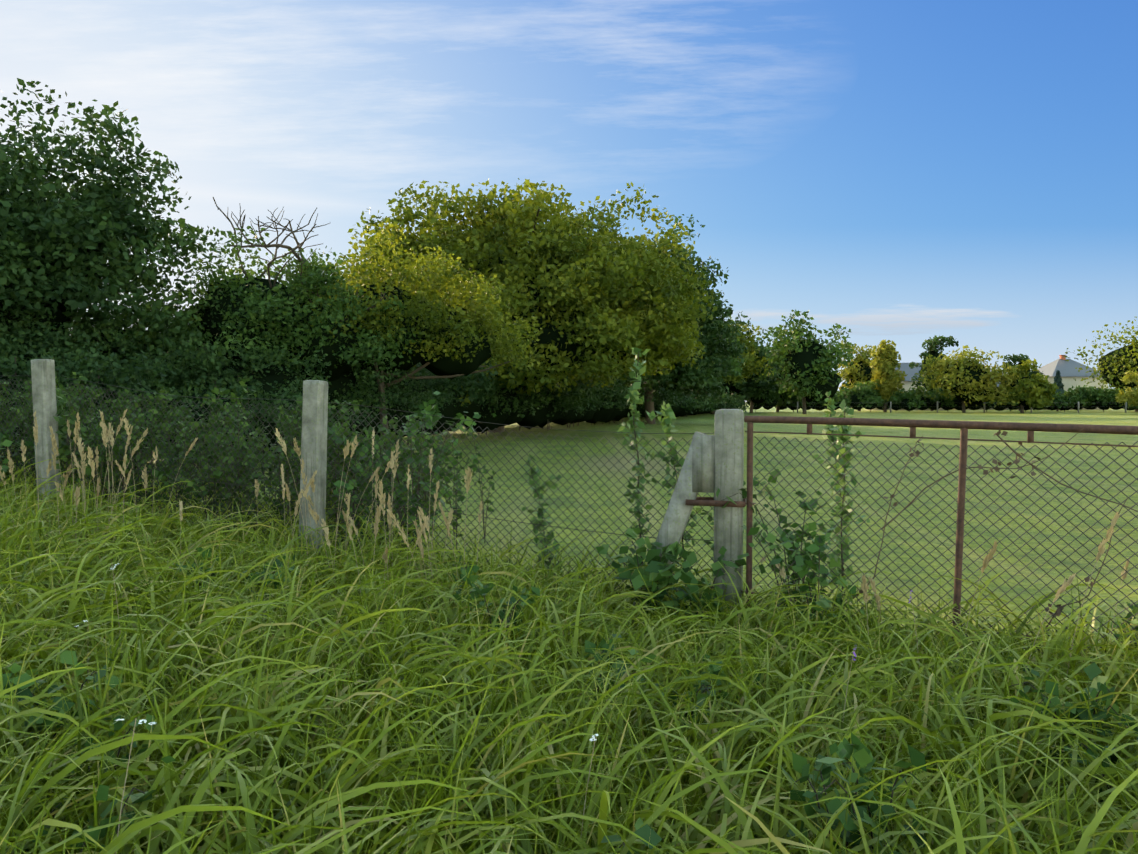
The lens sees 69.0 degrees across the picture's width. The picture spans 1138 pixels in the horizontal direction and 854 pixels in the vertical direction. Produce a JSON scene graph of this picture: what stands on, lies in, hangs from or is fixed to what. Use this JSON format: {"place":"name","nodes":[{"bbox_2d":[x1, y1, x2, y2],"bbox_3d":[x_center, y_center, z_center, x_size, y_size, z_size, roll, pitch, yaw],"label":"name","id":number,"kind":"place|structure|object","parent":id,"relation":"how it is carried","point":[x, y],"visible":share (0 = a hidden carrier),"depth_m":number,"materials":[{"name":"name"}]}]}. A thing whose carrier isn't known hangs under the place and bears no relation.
{"place":"outdoors","nodes":[
{"label":"outdoors","id":0,"kind":"place"},
{"bbox_2d":[0,0,1137,401],"label":"sky","id":1,"kind":"structure","parent":0,"point":[906,173],"materials":[{"name":"blue"}]},
{"bbox_2d":[7,404,1137,851],"bbox_3d":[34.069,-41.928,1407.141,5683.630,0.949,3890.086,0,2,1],"label":"ground","id":2,"kind":"structure","parent":0,"point":[687,426],"depth_m":12.88,"materials":[{"name":"green plant"}]},
{"bbox_2d":[31,359,60,507],"bbox_3d":[-4.405,0.324,6.998,0.150,1.790,0.130,-1,3,17],"label":"fence post","id":3,"kind":"object","parent":2,"relation":"on","point":[44,390],"visible":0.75,"depth_m":6.93,"materials":[{"name":"wood"}]},
{"bbox_2d":[0,78,234,355],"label":"tree","id":4,"kind":"object","parent":2,"relation":"on","point":[60,246],"visible":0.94,"depth_m":18.07,"materials":[{"name":"green plant"}]},
{"bbox_2d":[0,372,499,557],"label":"bushes","id":5,"kind":"object","parent":2,"relation":"on","point":[62,400],"visible":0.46,"depth_m":7.28,"materials":[{"name":"green plant"}]},
{"bbox_2d":[116,226,421,381],"bbox_3d":[-7.467,-2.055,21.100,6.989,6.098,6.047,0,2,1],"label":"hawthorn tree","id":6,"kind":"object","parent":2,"relation":"on","point":[258,307],"visible":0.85,"depth_m":20.48,"materials":[{"name":"green plant"}]},
{"bbox_2d":[213,197,392,321],"bbox_3d":[-7.572,-2.615,21.542,5.039,7.002,3.583,1,2,34],"label":"bare tree","id":7,"kind":"object","parent":2,"relation":"on","point":[277,246],"visible":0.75,"depth_m":20.73,"materials":[{"name":"brown plant"}]},
{"bbox_2d":[299,380,327,571],"bbox_3d":[-1.811,0.566,5.855,0.150,1.790,0.130,2,1,17],"label":"fence post","id":8,"kind":"object","parent":2,"relation":"on","point":[314,426],"visible":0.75,"depth_m":5.79,"materials":[{"name":"wood"}]},
{"bbox_2d":[0,378,713,608],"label":"chain link fence","id":9,"kind":"object","parent":2,"relation":"on","point":[372,473],"visible":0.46,"depth_m":5.75,"materials":[{"name":"grey metal"}]},
{"bbox_2d":[0,277,750,472],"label":"hedge bramble bushes","id":10,"kind":"object","parent":2,"relation":"on","point":[189,375],"visible":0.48,"depth_m":19.73,"materials":[{"name":"green plant"}]},
{"bbox_2d":[291,223,543,449],"bbox_3d":[-4.678,-2.323,23.788,8.794,6.442,5.829,-1,2,-20],"label":"elder tree","id":11,"kind":"object","parent":2,"relation":"on","point":[457,339],"visible":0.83,"depth_m":22.94,"materials":[{"name":"green plant"}]},
{"bbox_2d":[1,562,920,853],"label":"wildflowers","id":12,"kind":"object","parent":2,"relation":"on","point":[593,738],"visible":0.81,"depth_m":2.15,"materials":[{"name":"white plant"}]},
{"bbox_2d":[329,178,718,431],"bbox_3d":[-3.486,-5.487,39.205,20.447,11.954,17.452,0,2,1],"label":"walnut tree","id":13,"kind":"object","parent":2,"relation":"on","point":[597,303],"visible":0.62,"depth_m":34.24,"materials":[{"name":"green plant"}]},
{"bbox_2d":[0,409,1130,685],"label":"grass plumes","id":14,"kind":"object","parent":2,"relation":"on","point":[106,435],"depth_m":5.33,"materials":[{"name":"brown plant"}]},
{"bbox_2d":[0,444,1137,853],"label":"tall grass","id":15,"kind":"structure","parent":2,"relation":"on","point":[398,714],"depth_m":2.90,"materials":[{"name":"green plant"}]},
{"bbox_2d":[0,391,1137,853],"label":"broadleaf weeds","id":16,"kind":"object","parent":2,"relation":"on","point":[800,567],"visible":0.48,"depth_m":4.21,"materials":[{"name":"green plant"}]},
{"bbox_2d":[617,214,754,423],"bbox_3d":[5.887,-6.798,55.127,14.501,13.580,11.228,-2,2,-44],"label":"dark tree","id":17,"kind":"object","parent":2,"relation":"on","point":[701,378],"visible":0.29,"depth_m":53.55,"materials":[{"name":"green plant"}]},
{"bbox_2d":[626,409,746,637],"bbox_3d":[0.664,0.784,5.080,0.821,1.790,0.170,1,2,17],"label":"corner post with brace","id":18,"kind":"object","parent":2,"relation":"on","point":[713,463],"visible":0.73,"depth_m":4.92,"materials":[{"name":"wood"}]},
{"bbox_2d":[521,347,869,623],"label":"climbing plants","id":19,"kind":"object","parent":2,"relation":"on","point":[632,396],"visible":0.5,"depth_m":5.43,"materials":[{"name":"green plant"}]},
{"bbox_2d":[680,308,746,416],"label":"hedge tree","id":20,"kind":"object","parent":2,"relation":"on","point":[737,369],"visible":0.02,"depth_m":80.89,"materials":[{"name":"green plant"}]},
{"bbox_2d":[710,319,773,413],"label":"hedge tree","id":21,"kind":"object","parent":2,"relation":"on","point":[749,366],"visible":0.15,"depth_m":97.19,"materials":[{"name":"green plant"}]},
{"bbox_2d":[729,337,782,408],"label":"hedge tree","id":22,"kind":"object","parent":2,"relation":"on","point":[733,388],"visible":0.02,"depth_m":113.15,"materials":[{"name":"green plant"}]},
{"bbox_2d":[736,350,781,412],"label":"tree","id":23,"kind":"object","parent":2,"relation":"on","point":[760,392],"visible":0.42,"depth_m":108.53,"materials":[{"name":"green plant"}]},
{"bbox_2d":[764,339,790,411],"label":"tree","id":24,"kind":"object","parent":2,"relation":"on","point":[778,406],"visible":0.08,"depth_m":118.37,"materials":[{"name":"green plant"}]},
{"bbox_2d":[751,309,855,413],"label":"tree","id":25,"kind":"object","parent":2,"relation":"on","point":[808,364],"visible":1,"depth_m":97.96,"materials":[{"name":"green plant"}]},
{"bbox_2d":[837,343,878,410],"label":"tree","id":26,"kind":"object","parent":2,"relation":"on","point":[860,370],"visible":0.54,"depth_m":130.89,"materials":[{"name":"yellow plant"}]},
{"bbox_2d":[869,339,907,411],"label":"tree","id":27,"kind":"object","parent":2,"relation":"on","point":[884,363],"visible":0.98,"depth_m":118.70,"materials":[{"name":"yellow plant"}]},
{"bbox_2d":[866,363,943,409],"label":"house","id":28,"kind":"structure","parent":2,"relation":"on","point":[909,371],"depth_m":145.32,"materials":[{"name":"brick"}]},
{"bbox_2d":[909,335,958,410],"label":"tree","id":29,"kind":"object","parent":2,"relation":"on","point":[934,343],"visible":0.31,"depth_m":131.95,"materials":[{"name":"green plant"}]},
{"bbox_2d":[739,379,1137,411],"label":"hedge bushes","id":30,"kind":"object","parent":2,"relation":"on","point":[864,395],"visible":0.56,"depth_m":117.66,"materials":[{"name":"green plant"}]},
{"bbox_2d":[741,416,1137,682],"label":"gate frame","id":31,"kind":"object","parent":2,"relation":"on","point":[965,426],"visible":0.6,"depth_m":4.31,"materials":[{"name":"brown metal"}]},
{"bbox_2d":[844,428,1137,640],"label":"dry vines","id":32,"kind":"object","parent":31,"relation":"attached to","point":[997,469],"visible":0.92,"depth_m":4.15,"materials":[{"name":"brown plant"}]},
{"bbox_2d":[797,401,1126,412],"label":"fence posts","id":33,"kind":"object","parent":2,"relation":"on","point":[984,407],"visible":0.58,"depth_m":114.52,"materials":[{"name":"wood"}]},
{"bbox_2d":[915,345,1023,412],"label":"tree","id":34,"kind":"object","parent":2,"relation":"on","point":[965,377],"visible":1,"depth_m":110.81,"materials":[{"name":"green plant"}]},
{"bbox_2d":[999,354,1043,410],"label":"tree","id":35,"kind":"object","parent":2,"relation":"on","point":[1014,359],"visible":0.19,"depth_m":133.98,"materials":[{"name":"green plant"}]},
{"bbox_2d":[1001,358,1058,412],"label":"tree","id":36,"kind":"object","parent":2,"relation":"on","point":[1037,391],"visible":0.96,"depth_m":107.48,"materials":[{"name":"green plant"}]},
{"bbox_2d":[1053,370,1064,410],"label":"blue spruce tree","id":37,"kind":"object","parent":2,"relation":"on","point":[1057,380],"visible":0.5,"depth_m":129.60,"materials":[{"name":"green plant"}]},
{"bbox_2d":[1037,355,1107,409],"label":"hipped house","id":38,"kind":"structure","parent":2,"relation":"on","point":[1069,373],"depth_m":151.53,"materials":[{"name":"brick"}]},
{"bbox_2d":[1064,317,1137,411],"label":"tree","id":39,"kind":"object","parent":2,"relation":"on","point":[1114,366],"visible":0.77,"depth_m":123.25,"materials":[{"name":"green plant"}]},
{"bbox_2d":[1114,370,1137,406],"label":"tree","id":40,"kind":"object","parent":2,"relation":"on","point":[1130,395],"visible":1,"depth_m":99.48,"materials":[{"name":"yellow plant"}]},
{"bbox_2d":[753,436,1137,660],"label":"chainlink gate","id":41,"kind":"object","parent":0,"point":[953,531],"visible":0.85,"depth_m":4.33,"materials":[{"name":"grey metal"}]},
{"bbox_2d":[952,382,1035,409],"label":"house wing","id":42,"kind":"structure","parent":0,"point":[991,408],"depth_m":153.93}
]}

